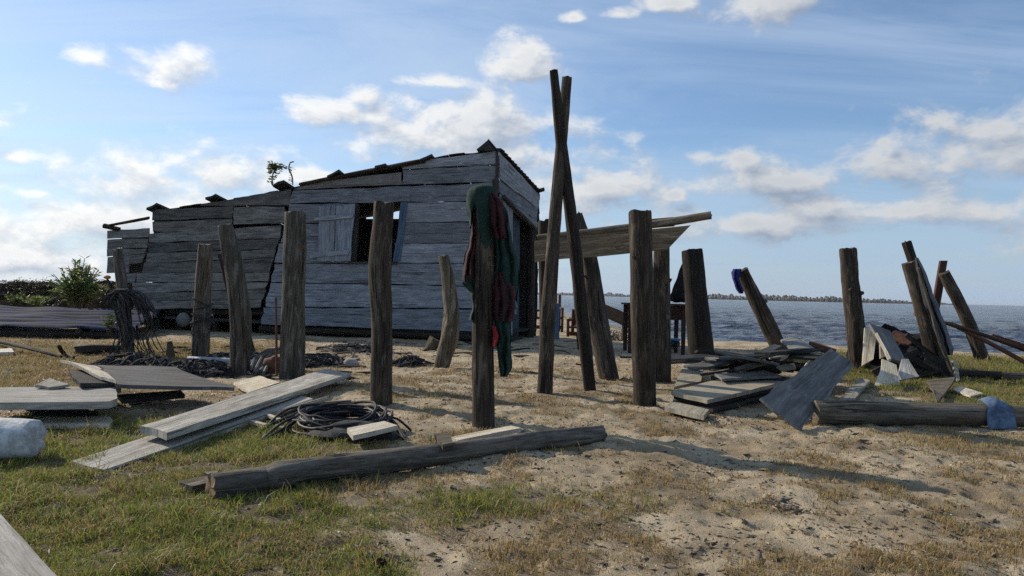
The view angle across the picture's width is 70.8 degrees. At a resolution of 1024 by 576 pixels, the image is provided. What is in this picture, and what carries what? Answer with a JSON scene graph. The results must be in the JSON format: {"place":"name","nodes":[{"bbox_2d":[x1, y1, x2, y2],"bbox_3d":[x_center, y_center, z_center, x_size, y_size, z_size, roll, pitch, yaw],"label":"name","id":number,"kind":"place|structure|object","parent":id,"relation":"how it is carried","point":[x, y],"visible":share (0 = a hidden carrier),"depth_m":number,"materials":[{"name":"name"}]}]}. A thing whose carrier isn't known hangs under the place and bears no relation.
{"place":"outdoors","nodes":[
{"label":"outdoors","id":0,"kind":"place"},
{"bbox_2d":[0,280,151,324],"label":"earth bank","id":1,"kind":"structure","parent":0,"point":[43,291],"depth_m":19.77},
{"bbox_2d":[18,294,54,306],"bbox_3d":[-11.651,0.349,17.788,0.689,0.453,0.996,1,0,0],"label":"leafy shrub","id":2,"kind":"object","parent":1,"relation":"on","point":[34,300],"visible":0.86,"depth_m":17.74,"materials":[{"name":"green plant"}]},
{"bbox_2d":[0,277,148,306],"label":"bank scrub","id":3,"kind":"object","parent":1,"relation":"on","point":[40,282],"visible":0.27,"depth_m":20.32,"materials":[{"name":"green plant"}]},
{"bbox_2d":[0,312,1023,575],"bbox_3d":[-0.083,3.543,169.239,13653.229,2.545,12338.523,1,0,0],"label":"ground","id":4,"kind":"structure","parent":0,"point":[714,448],"depth_m":3.93,"materials":[{"name":"sand"}]},
{"bbox_2d":[0,418,46,458],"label":"foam float","id":5,"kind":"object","parent":4,"relation":"on","point":[19,437],"visible":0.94,"depth_m":4.00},
{"bbox_2d":[0,514,56,575],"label":"wooden plank","id":6,"kind":"object","parent":4,"relation":"on","point":[19,556],"visible":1,"depth_m":2.08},
{"bbox_2d":[0,340,62,357],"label":"wooden stick","id":7,"kind":"object","parent":4,"relation":"on","point":[30,348],"visible":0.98,"depth_m":9.87,"materials":[{"name":"brown wood"}]},
{"bbox_2d":[0,386,120,409],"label":"wooden plank","id":8,"kind":"object","parent":4,"relation":"on","point":[27,398],"visible":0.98,"depth_m":5.02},
{"bbox_2d":[35,378,69,389],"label":"wooden plank","id":9,"kind":"object","parent":8,"relation":"on","point":[49,384],"visible":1,"depth_m":5.47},
{"bbox_2d":[97,365,234,390],"bbox_3d":[-3.002,0.777,6.218,0.901,0.158,1.116,2,-1,-37],"label":"board sheet","id":10,"kind":"object","parent":8,"relation":"on","point":[151,377],"visible":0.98,"depth_m":6.03,"materials":[{"name":"grey wood"}]},
{"bbox_2d":[69,370,114,386],"bbox_3d":[-3.435,0.739,5.879,0.287,0.069,0.902,2,-1,-39],"label":"board sheet","id":11,"kind":"object","parent":10,"relation":"on","point":[81,378],"visible":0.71,"depth_m":5.64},
{"bbox_2d":[60,360,115,382],"bbox_3d":[-3.508,0.683,6.018,1.563,0.068,0.133,1,-1,45],"label":"board sheet","id":12,"kind":"object","parent":11,"relation":"on","point":[96,372],"visible":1,"depth_m":5.87,"materials":[{"name":"brown wood"}]},
{"bbox_2d":[26,409,97,416],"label":"wooden plank","id":13,"kind":"object","parent":4,"relation":"on","point":[67,412],"visible":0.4,"depth_m":5.25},
{"bbox_2d":[0,328,138,338],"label":"roof timber","id":14,"kind":"object","parent":4,"relation":"on","point":[80,333],"visible":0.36,"depth_m":13.18,"materials":[{"name":"grey wood"}]},
{"bbox_2d":[0,305,161,330],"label":"roof sheet","id":15,"kind":"object","parent":14,"relation":"on","point":[36,317],"visible":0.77,"depth_m":14.41,"materials":[{"name":"metal"}]},
{"bbox_2d":[33,416,112,428],"bbox_3d":[-3.085,0.939,5.029,0.629,0.037,0.279,1,0,-6],"label":"wooden plank","id":16,"kind":"object","parent":4,"relation":"on","point":[77,422],"visible":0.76,"depth_m":4.97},
{"bbox_2d":[44,255,108,308],"bbox_3d":[-10.232,-0.048,17.049,1.353,1.481,1.302,1,0,0],"label":"leafy shrub","id":17,"kind":"object","parent":4,"relation":"on","point":[79,288],"visible":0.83,"depth_m":16.85,"materials":[{"name":"green plant"}]},
{"bbox_2d":[74,345,119,354],"bbox_3d":[-5.897,0.876,10.251,0.594,0.141,0.170,2,-1,-32],"label":"drift log","id":18,"kind":"object","parent":4,"relation":"on","point":[87,349],"visible":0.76,"depth_m":10.16,"materials":[{"name":"brown wood"}]},
{"bbox_2d":[112,248,134,352],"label":"wooden post","id":19,"kind":"object","parent":4,"relation":"on","point":[120,271],"visible":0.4,"depth_m":10.40,"materials":[{"name":"brown wood"}]},
{"bbox_2d":[87,352,159,365],"bbox_3d":[-4.456,0.892,8.674,1.296,0.237,0.660,1,0,0],"label":"netting heap","id":20,"kind":"object","parent":4,"relation":"on","point":[130,358],"visible":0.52,"depth_m":8.56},
{"bbox_2d":[121,294,134,352],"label":"wooden post","id":21,"kind":"object","parent":4,"relation":"on","point":[126,346],"visible":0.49,"depth_m":10.21,"materials":[{"name":"brown wood"}]},
{"bbox_2d":[102,288,163,355],"bbox_3d":[-5.420,0.480,10.131,0.858,0.945,0.537,1,0,0],"label":"fishing net","id":22,"kind":"object","parent":21,"relation":"hanging from","point":[143,306],"visible":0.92,"depth_m":10.18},
{"bbox_2d":[111,355,171,365],"bbox_3d":[-4.193,0.897,8.497,0.953,0.197,0.525,1,0,0],"label":"netting heap","id":23,"kind":"object","parent":4,"relation":"on","point":[153,360],"visible":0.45,"depth_m":8.43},
{"bbox_2d":[117,390,184,403],"bbox_3d":[-2.942,0.889,5.896,0.213,0.053,0.532,1,-1,43],"label":"wooden plank","id":24,"kind":"object","parent":4,"relation":"on","point":[146,397],"visible":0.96,"depth_m":5.85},
{"bbox_2d":[72,396,312,471],"bbox_3d":[-2.043,0.957,5.020,0.373,0.079,2.550,1,0,8],"label":"wooden plank","id":25,"kind":"object","parent":4,"relation":"on","point":[120,455],"visible":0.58,"depth_m":4.39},
{"bbox_2d":[140,369,350,439],"bbox_3d":[-1.979,0.892,6.022,0.383,0.056,3.565,1,0,4],"label":"wooden plank","id":26,"kind":"object","parent":25,"relation":"on","point":[197,419],"visible":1,"depth_m":5.33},
{"bbox_2d":[177,476,207,494],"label":"wooden plank","id":27,"kind":"object","parent":4,"relation":"on","point":[197,484],"visible":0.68,"depth_m":3.46,"materials":[{"name":"grey wood"}]},
{"bbox_2d":[191,243,212,356],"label":"wooden post","id":28,"kind":"object","parent":4,"relation":"on","point":[203,282],"visible":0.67,"depth_m":9.82,"materials":[{"name":"brown wood"}]},
{"bbox_2d":[190,297,214,343],"bbox_3d":[-4.221,0.443,9.891,0.401,0.641,0.331,1,0,0],"label":"tied rope","id":29,"kind":"object","parent":28,"relation":"attached to","point":[209,320],"visible":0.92,"depth_m":9.77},
{"bbox_2d":[154,358,270,377],"bbox_3d":[-3.545,0.919,8.314,1.453,0.223,0.766,1,0,-19],"label":"netting heap","id":30,"kind":"object","parent":4,"relation":"on","point":[210,368],"visible":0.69,"depth_m":8.15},
{"bbox_2d":[218,223,251,376],"bbox_3d":[-3.232,0.309,8.366,0.424,2.114,0.239,1,0,0],"label":"wooden post","id":31,"kind":"object","parent":4,"relation":"on","point":[240,317],"visible":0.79,"depth_m":8.28,"materials":[{"name":"grey wood"}]},
{"bbox_2d":[234,376,279,392],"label":"wooden plank","id":32,"kind":"object","parent":4,"relation":"on","point":[252,384],"visible":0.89,"depth_m":7.12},
{"bbox_2d":[247,347,279,374],"bbox_3d":[-2.988,0.866,8.617,0.337,0.303,0.752,1,0,0],"label":"rope bundle","id":33,"kind":"object","parent":4,"relation":"on","point":[258,365],"visible":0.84,"depth_m":8.67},
{"bbox_2d":[275,297,277,375],"bbox_3d":[-2.724,0.579,8.328,0.058,0.954,0.030,1,0,0],"label":"iron rod","id":34,"kind":"object","parent":4,"relation":"on","point":[276,351],"visible":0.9,"depth_m":8.32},
{"bbox_2d":[279,210,306,379],"bbox_3d":[-2.472,0.266,8.168,0.295,2.282,0.291,1,0,0],"label":"wooden post","id":35,"kind":"object","parent":4,"relation":"on","point":[292,347],"visible":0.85,"depth_m":8.06,"materials":[{"name":"grey wood"}]},
{"bbox_2d":[102,139,544,340],"bbox_3d":[-4.266,-0.938,16.618,9.738,4.292,2.943,1,0,11],"label":"wooden hut","id":36,"kind":"object","parent":4,"relation":"on","point":[427,196],"visible":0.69,"depth_m":15.27,"materials":[{"name":"grey wood"}]},
{"bbox_2d":[266,160,293,185],"bbox_3d":[-4.976,-2.463,15.498,0.640,0.558,0.275,1,0,0],"label":"leafy sprig","id":37,"kind":"object","parent":36,"relation":"on","point":[274,167],"visible":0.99,"depth_m":15.48,"materials":[{"name":"green plant"}]},
{"bbox_2d":[351,203,360,260],"bbox_3d":[-3.283,-1.176,15.126,0.148,1.208,0.108,1,0,11],"label":"window frame","id":38,"kind":"structure","parent":36,"relation":"in","point":[355,235],"depth_m":15.08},
{"bbox_2d":[349,194,409,203],"bbox_3d":[-2.760,-1.857,14.984,1.341,0.198,0.033,1,0,11],"label":"window frame","id":39,"kind":"structure","parent":36,"relation":"in","point":[390,197],"depth_m":14.96,"materials":[{"name":"grey wood"}]},
{"bbox_2d":[393,202,407,261],"bbox_3d":[-2.305,-1.159,14.889,0.285,1.230,0.035,1,0,11],"label":"window frame","id":40,"kind":"structure","parent":36,"relation":"in","point":[403,206],"depth_m":14.87,"materials":[{"name":"blue paint"}]},
{"bbox_2d":[512,215,519,335],"bbox_3d":[0.016,-0.288,15.792,0.040,2.731,0.917,1,0,20],"label":"door","id":41,"kind":"structure","parent":36,"relation":"in","point":[516,223],"depth_m":15.99,"materials":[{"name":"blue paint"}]},
{"bbox_2d":[305,353,344,367],"bbox_3d":[-2.612,0.979,9.648,1.045,0.222,0.928,2,-1,-43],"label":"netting heap","id":42,"kind":"object","parent":4,"relation":"on","point":[315,360],"visible":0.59,"depth_m":9.53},
{"bbox_2d":[253,400,411,439],"bbox_3d":[-1.238,0.923,5.172,1.068,0.208,1.058,1,0,0],"label":"coiled hose","id":43,"kind":"object","parent":4,"relation":"on","point":[312,416],"visible":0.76,"depth_m":5.10,"materials":[{"name":"black rubber"}]},
{"bbox_2d":[306,420,404,442],"bbox_3d":[-1.057,0.987,4.806,0.622,0.213,0.443,2,0,-21],"label":"dark netting","id":44,"kind":"object","parent":4,"relation":"on","point":[339,433],"visible":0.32,"depth_m":4.69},
{"bbox_2d":[347,421,397,439],"bbox_3d":[-0.917,0.910,4.608,0.198,0.033,0.470,1,-1,33],"label":"wooden plank","id":45,"kind":"object","parent":44,"relation":"on","point":[365,431],"visible":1,"depth_m":4.57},
{"bbox_2d":[316,343,394,352],"bbox_3d":[-2.596,0.990,11.705,1.396,0.182,0.935,1,0,0],"label":"netting heap","id":46,"kind":"object","parent":4,"relation":"on","point":[350,347],"visible":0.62,"depth_m":11.49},
{"bbox_2d":[368,200,393,405],"bbox_3d":[-1.155,0.305,6.389,0.253,2.170,0.210,1,0,0],"label":"wooden post","id":47,"kind":"object","parent":4,"relation":"on","point":[380,273],"visible":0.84,"depth_m":6.31,"materials":[{"name":"brown wood"}]},
{"bbox_2d":[205,426,607,499],"bbox_3d":[-0.413,0.940,4.164,2.573,0.188,0.174,2,-1,-38],"label":"fallen log","id":48,"kind":"object","parent":4,"relation":"on","point":[445,449],"visible":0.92,"depth_m":3.91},
{"bbox_2d":[392,355,434,366],"bbox_3d":[-1.383,1.002,9.730,0.744,0.192,0.666,1,0,0],"label":"netting heap","id":49,"kind":"object","parent":4,"relation":"on","point":[408,360],"visible":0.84,"depth_m":9.63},
{"bbox_2d":[434,254,459,367],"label":"wooden post","id":50,"kind":"object","parent":4,"relation":"on","point":[448,342],"visible":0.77,"depth_m":9.50,"materials":[{"name":"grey wood"}]},
{"bbox_2d":[0,280,952,304],"bbox_3d":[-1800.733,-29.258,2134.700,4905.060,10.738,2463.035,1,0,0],"label":"wood","id":51,"kind":"object","parent":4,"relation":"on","point":[731,296],"visible":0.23,"depth_m":966.80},
{"bbox_2d":[472,204,494,429],"bbox_3d":[-0.221,0.348,5.501,0.232,2.196,0.177,1,0,0],"label":"wooden post","id":52,"kind":"object","parent":4,"relation":"on","point":[483,406],"visible":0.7,"depth_m":5.43,"materials":[{"name":"brown wood"}]},
{"bbox_2d":[462,275,474,319],"bbox_3d":[-0.329,0.074,5.497,0.113,0.345,0.178,1,0,0],"label":"green cloth","id":53,"kind":"object","parent":52,"relation":"hanging from","point":[467,284],"visible":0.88,"depth_m":5.45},
{"bbox_2d":[462,214,475,281],"bbox_3d":[-0.322,-0.307,5.462,0.109,0.520,0.144,1,0,0],"label":"maroon cloth","id":54,"kind":"object","parent":52,"relation":"hanging from","point":[468,266],"visible":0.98,"depth_m":5.44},
{"bbox_2d":[466,184,495,248],"bbox_3d":[-0.237,-0.535,5.508,0.234,0.513,0.239,1,0,0],"label":"green jacket","id":55,"kind":"object","parent":52,"relation":"hanging from","point":[478,196],"visible":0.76,"depth_m":5.41,"materials":[{"name":"fabric"}]},
{"bbox_2d":[489,192,507,237],"bbox_3d":[-0.106,-0.549,5.431,0.155,0.356,0.163,1,0,0],"label":"maroon cloth","id":56,"kind":"object","parent":52,"relation":"hanging from","point":[496,204],"visible":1,"depth_m":5.39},
{"bbox_2d":[494,310,511,376],"bbox_3d":[-0.069,0.413,5.477,0.151,0.536,0.143,1,0,0],"label":"green cloth","id":57,"kind":"object","parent":52,"relation":"hanging from","point":[503,345],"visible":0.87,"depth_m":5.44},
{"bbox_2d":[493,272,514,321],"bbox_3d":[-0.059,0.067,5.456,0.169,0.381,0.174,1,0,0],"label":"maroon cloth","id":58,"kind":"object","parent":52,"relation":"hanging from","point":[502,304],"visible":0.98,"depth_m":5.42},
{"bbox_2d":[492,206,519,308],"bbox_3d":[-0.049,-0.267,5.497,0.260,0.856,0.164,2,-1,-30],"label":"green cloth","id":59,"kind":"object","parent":52,"relation":"hanging from","point":[506,262],"visible":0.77,"depth_m":5.46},
{"bbox_2d":[451,426,520,441],"bbox_3d":[-0.169,0.962,4.724,0.105,0.033,0.610,1,-1,41],"label":"wooden plank","id":60,"kind":"object","parent":4,"relation":"on","point":[501,431],"visible":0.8,"depth_m":4.72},
{"bbox_2d":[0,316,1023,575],"bbox_3d":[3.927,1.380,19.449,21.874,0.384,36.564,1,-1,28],"label":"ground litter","id":61,"kind":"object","parent":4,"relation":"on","point":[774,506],"visible":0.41,"depth_m":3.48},
{"bbox_2d":[538,219,548,326],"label":"wooden post","id":62,"kind":"object","parent":4,"relation":"on","point":[542,227],"visible":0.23,"depth_m":8.68,"materials":[{"name":"brown wood"}]},
{"bbox_2d":[537,76,571,394],"bbox_3d":[0.422,-0.390,7.429,0.181,3.643,0.375,1,-1,36],"label":"long pole","id":63,"kind":"object","parent":4,"relation":"on","point":[547,334],"visible":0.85,"depth_m":7.36,"materials":[{"name":"brown wood"}]},
{"bbox_2d":[550,69,595,390],"bbox_3d":[0.647,-0.398,7.556,0.724,3.681,0.145,2,-1,-31],"label":"long pole","id":64,"kind":"object","parent":4,"relation":"on","point":[580,297],"visible":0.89,"depth_m":7.51,"materials":[{"name":"brown wood"}]},
{"bbox_2d":[577,212,618,380],"bbox_3d":[1.082,0.262,9.096,0.281,2.496,0.848,2,-1,-45],"label":"wooden post","id":65,"kind":"object","parent":4,"relation":"on","point":[603,350],"visible":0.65,"depth_m":8.99,"materials":[{"name":"brown wood"}]},
{"bbox_2d":[628,209,655,405],"bbox_3d":[1.235,0.357,6.764,0.321,2.196,0.243,1,0,0],"label":"wooden post","id":66,"kind":"object","parent":4,"relation":"on","point":[642,311],"visible":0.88,"depth_m":6.68,"materials":[{"name":"brown wood"}]},
{"bbox_2d":[621,302,685,354],"bbox_3d":[2.550,0.751,12.895,1.111,0.950,0.701,1,0,0],"label":"wooden table","id":67,"kind":"object","parent":4,"relation":"on","point":[677,312],"visible":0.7,"depth_m":12.62,"materials":[{"name":"brown wood"}]},
{"bbox_2d":[670,265,684,302],"bbox_3d":[2.943,-0.219,12.747,0.501,0.966,0.290,1,0,-14],"label":"black tarpaulin","id":68,"kind":"object","parent":67,"relation":"on","point":[677,294],"visible":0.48,"depth_m":12.64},
{"bbox_2d":[653,248,671,382],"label":"wooden post","id":69,"kind":"object","parent":4,"relation":"on","point":[662,281],"visible":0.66,"depth_m":8.65,"materials":[{"name":"brown wood"}]},
{"bbox_2d":[664,401,708,419],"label":"wooden plank","id":70,"kind":"object","parent":4,"relation":"on","point":[692,411],"visible":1,"depth_m":6.09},
{"bbox_2d":[674,363,703,389],"bbox_3d":[2.111,0.997,8.470,0.263,0.132,2.326,1,0,17],"label":"board sheet","id":71,"kind":"object","parent":4,"relation":"on","point":[687,377],"visible":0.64,"depth_m":8.00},
{"bbox_2d":[671,351,756,363],"bbox_3d":[2.478,0.907,9.299,1.501,0.211,0.109,1,0,-8],"label":"wooden plank","id":72,"kind":"object","parent":71,"relation":"on","point":[679,359],"visible":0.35,"depth_m":9.25,"materials":[{"name":"grey wood"}]},
{"bbox_2d":[682,248,713,369],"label":"wooden post","id":73,"kind":"object","parent":4,"relation":"on","point":[698,324],"visible":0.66,"depth_m":9.91,"materials":[{"name":"brown wood"}]},
{"bbox_2d":[678,392,769,411],"bbox_3d":[2.112,1.057,7.011,0.606,0.059,1.743,1,-1,40],"label":"board sheet","id":74,"kind":"object","parent":4,"relation":"on","point":[734,404],"visible":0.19,"depth_m":6.51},
{"bbox_2d":[674,388,772,406],"bbox_3d":[2.113,1.016,7.047,0.571,0.090,1.647,1,-1,43],"label":"board sheet","id":75,"kind":"object","parent":74,"relation":"on","point":[728,400],"visible":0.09,"depth_m":6.57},
{"bbox_2d":[671,379,781,403],"bbox_3d":[2.015,0.959,6.853,1.383,0.106,0.554,2,-1,-44],"label":"board sheet","id":76,"kind":"object","parent":75,"relation":"on","point":[708,392],"visible":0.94,"depth_m":6.69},
{"bbox_2d":[714,370,780,380],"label":"board sheet","id":77,"kind":"object","parent":76,"relation":"on","point":[761,374],"visible":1,"depth_m":7.17,"materials":[{"name":"grey wood"}]},
{"bbox_2d":[709,375,789,380],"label":"board sheet","id":78,"kind":"object","parent":76,"relation":"on","point":[713,377],"visible":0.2,"depth_m":7.34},
{"bbox_2d":[700,364,772,375],"bbox_3d":[2.385,0.857,7.641,0.749,0.179,0.162,1,0,15],"label":"dark board","id":79,"kind":"object","parent":78,"relation":"on","point":[716,371],"visible":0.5,"depth_m":7.63,"materials":[{"name":"grey wood"}]},
{"bbox_2d":[709,356,788,368],"bbox_3d":[2.521,0.796,7.698,0.836,0.175,0.177,1,0,25],"label":"dark board","id":80,"kind":"object","parent":79,"relation":"on","point":[779,360],"visible":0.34,"depth_m":7.62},
{"bbox_2d":[684,359,738,370],"bbox_3d":[2.199,0.786,7.619,0.907,0.136,0.190,2,-1,-31],"label":"dark board","id":81,"kind":"object","parent":80,"relation":"on","point":[706,365],"visible":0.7,"depth_m":7.50,"materials":[{"name":"grey wood"}]},
{"bbox_2d":[780,337,822,354],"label":"board sheet","id":82,"kind":"object","parent":80,"relation":"on","point":[791,342],"visible":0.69,"depth_m":7.88,"materials":[{"name":"grey wood"}]},
{"bbox_2d":[739,267,793,361],"bbox_3d":[3.953,0.617,11.047,1.083,1.869,0.255,1,0,0],"label":"wooden post","id":83,"kind":"object","parent":4,"relation":"on","point":[769,328],"visible":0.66,"depth_m":10.95,"materials":[{"name":"brown wood"}]},
{"bbox_2d":[731,269,743,293],"bbox_3d":[3.427,-0.105,10.906,0.207,0.379,0.140,1,0,0],"label":"blue rag","id":84,"kind":"object","parent":83,"relation":"attached to","point":[736,273],"visible":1,"depth_m":10.88,"materials":[{"name":"fabric"}]},
{"bbox_2d":[759,349,852,430],"bbox_3d":[2.561,0.834,6.106,0.313,0.568,1.488,1,-1,43],"label":"leaning panel","id":85,"kind":"object","parent":4,"relation":"on","point":[789,400],"visible":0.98,"depth_m":5.97,"materials":[{"name":"grey wood"}]},
{"bbox_2d":[839,378,869,400],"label":"wooden plank","id":86,"kind":"object","parent":4,"relation":"on","point":[854,391],"visible":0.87,"depth_m":7.63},
{"bbox_2d":[839,247,870,369],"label":"wooden post","id":87,"kind":"object","parent":4,"relation":"on","point":[852,294],"visible":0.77,"depth_m":10.64,"materials":[{"name":"brown wood"}]},
{"bbox_2d":[862,328,875,365],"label":"wooden plank","id":88,"kind":"object","parent":4,"relation":"on","point":[869,339],"visible":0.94,"depth_m":9.91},
{"bbox_2d":[846,323,923,370],"bbox_3d":[5.941,0.952,11.065,1.699,0.818,1.177,1,0,0],"label":"netting heap","id":89,"kind":"object","parent":4,"relation":"on","point":[876,361],"visible":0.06,"depth_m":10.83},
{"bbox_2d":[875,359,899,386],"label":"wooden plank","id":90,"kind":"object","parent":4,"relation":"on","point":[888,373],"visible":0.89,"depth_m":8.78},
{"bbox_2d":[871,348,920,376],"bbox_3d":[5.090,0.988,9.541,0.636,0.403,0.023,1,0,4],"label":"dark board","id":91,"kind":"object","parent":4,"relation":"on","point":[912,353],"visible":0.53,"depth_m":9.52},
{"bbox_2d":[898,359,918,380],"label":"wooden plank","id":92,"kind":"object","parent":4,"relation":"on","point":[906,371],"visible":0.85,"depth_m":8.95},
{"bbox_2d":[902,240,916,261],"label":"wooden post","id":93,"kind":"object","parent":4,"relation":"on","point":[909,250],"visible":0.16,"depth_m":10.92,"materials":[{"name":"brown wood"}]},
{"bbox_2d":[810,400,1023,426],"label":"fallen log","id":94,"kind":"object","parent":4,"relation":"on","point":[839,412],"visible":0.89,"depth_m":5.80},
{"bbox_2d":[978,396,1016,428],"bbox_3d":[3.933,1.011,5.865,0.232,0.244,0.208,1,0,0],"label":"plastic sheet","id":95,"kind":"object","parent":94,"relation":"on","point":[998,411],"visible":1,"depth_m":5.79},
{"bbox_2d":[902,261,949,378],"bbox_3d":[5.714,0.614,9.823,0.751,1.990,0.289,1,0,9],"label":"wooden post","id":96,"kind":"object","parent":4,"relation":"on","point":[929,341],"visible":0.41,"depth_m":9.76,"materials":[{"name":"brown wood"}]},
{"bbox_2d":[915,258,953,354],"bbox_3d":[5.606,0.241,9.520,0.500,1.292,0.223,1,0,14],"label":"hanging tarpaulin","id":97,"kind":"object","parent":96,"relation":"hanging from","point":[944,333],"visible":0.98,"depth_m":9.51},
{"bbox_2d":[913,367,947,378],"bbox_3d":[5.527,1.147,9.628,0.595,0.217,0.021,1,0,4],"label":"dark board","id":98,"kind":"object","parent":4,"relation":"on","point":[931,372],"visible":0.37,"depth_m":9.62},
{"bbox_2d":[899,347,939,375],"bbox_3d":[5.437,0.978,9.650,0.625,0.376,0.023,1,0,4],"label":"dark board","id":99,"kind":"object","parent":98,"relation":"on","point":[917,360],"visible":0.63,"depth_m":9.64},
{"bbox_2d":[868,323,904,362],"bbox_3d":[5.066,0.749,9.661,0.302,0.519,0.752,1,0,6],"label":"wooden plank","id":100,"kind":"object","parent":99,"relation":"on","point":[890,345],"visible":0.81,"depth_m":9.67,"materials":[{"name":"grey wood"}]},
{"bbox_2d":[917,267,954,381],"bbox_3d":[5.569,0.473,9.433,0.487,1.488,0.059,1,0,22],"label":"grey pole","id":101,"kind":"object","parent":4,"relation":"on","point":[945,355],"visible":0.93,"depth_m":9.42,"materials":[{"name":"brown wood"}]},
{"bbox_2d":[933,261,947,307],"bbox_3d":[7.791,0.401,13.263,0.400,1.820,0.060,1,0,0],"label":"wooden board","id":102,"kind":"object","parent":4,"relation":"on","point":[938,287],"visible":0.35,"depth_m":13.24,"materials":[{"name":"brown wood"}]},
{"bbox_2d":[927,377,954,402],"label":"wooden plank","id":103,"kind":"object","parent":4,"relation":"on","point":[940,388],"visible":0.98,"depth_m":7.84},
{"bbox_2d":[939,270,990,360],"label":"wooden post","id":104,"kind":"object","parent":4,"relation":"on","point":[966,318],"visible":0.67,"depth_m":12.82,"materials":[{"name":"brown wood"}]},
{"bbox_2d":[958,369,1001,379],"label":"fallen beam","id":105,"kind":"structure","parent":4,"relation":"on","point":[993,375],"depth_m":9.82,"materials":[{"name":"brown wood"}]},
{"bbox_2d":[949,321,1023,351],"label":"rusty pole","id":106,"kind":"object","parent":4,"relation":"on","point":[996,341],"visible":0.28,"depth_m":11.06,"materials":[{"name":"brown metal"}]},
{"bbox_2d":[913,312,1023,349],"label":"rusty pole","id":107,"kind":"object","parent":106,"relation":"on","point":[985,335],"visible":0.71,"depth_m":10.76,"materials":[{"name":"brown metal"}]},
{"bbox_2d":[956,328,1023,363],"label":"rusty pole","id":108,"kind":"object","parent":4,"relation":"on","point":[1002,349],"visible":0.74,"depth_m":11.25,"materials":[{"name":"brown metal"}]},
{"bbox_3d":[2.765,1.027,17.781,0.109,0.503,0.105,1,0,0],"label":"wooden stub","id":109,"kind":"object","parent":4,"relation":"on","visible":0},
{"bbox_2d":[606,305,622,324],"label":"wooden slab","id":110,"kind":"structure","parent":109,"relation":"on","point":[615,315],"depth_m":17.87,"materials":[{"name":"brown wood"}]},
{"bbox_2d":[0,333,1023,575],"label":"grass","id":111,"kind":"structure","parent":0,"point":[140,563],"depth_m":3.36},
{"bbox_2d":[0,282,1023,354],"bbox_3d":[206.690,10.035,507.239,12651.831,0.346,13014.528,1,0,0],"label":"water","id":112,"kind":"structure","parent":0,"point":[822,323],"depth_m":48.93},
{"bbox_2d":[0,0,1023,305],"label":"sky","id":113,"kind":"structure","parent":0,"point":[807,131],"materials":[{"name":"blue"}]},
{"bbox_2d":[534,225,689,261],"bbox_3d":[1.159,-0.512,8.356,1.801,0.465,0.067,1,0,2],"label":"raised board","id":114,"kind":"object","parent":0,"point":[607,244],"visible":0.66,"depth_m":8.33,"materials":[{"name":"brown wood"}]},
{"bbox_2d":[536,211,711,239],"bbox_3d":[1.302,-0.723,8.445,2.025,0.372,0.164,1,0,6],"label":"long pole","id":115,"kind":"object","parent":114,"relation":"on","point":[684,219],"visible":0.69,"depth_m":8.41,"materials":[{"name":"brown wood"}]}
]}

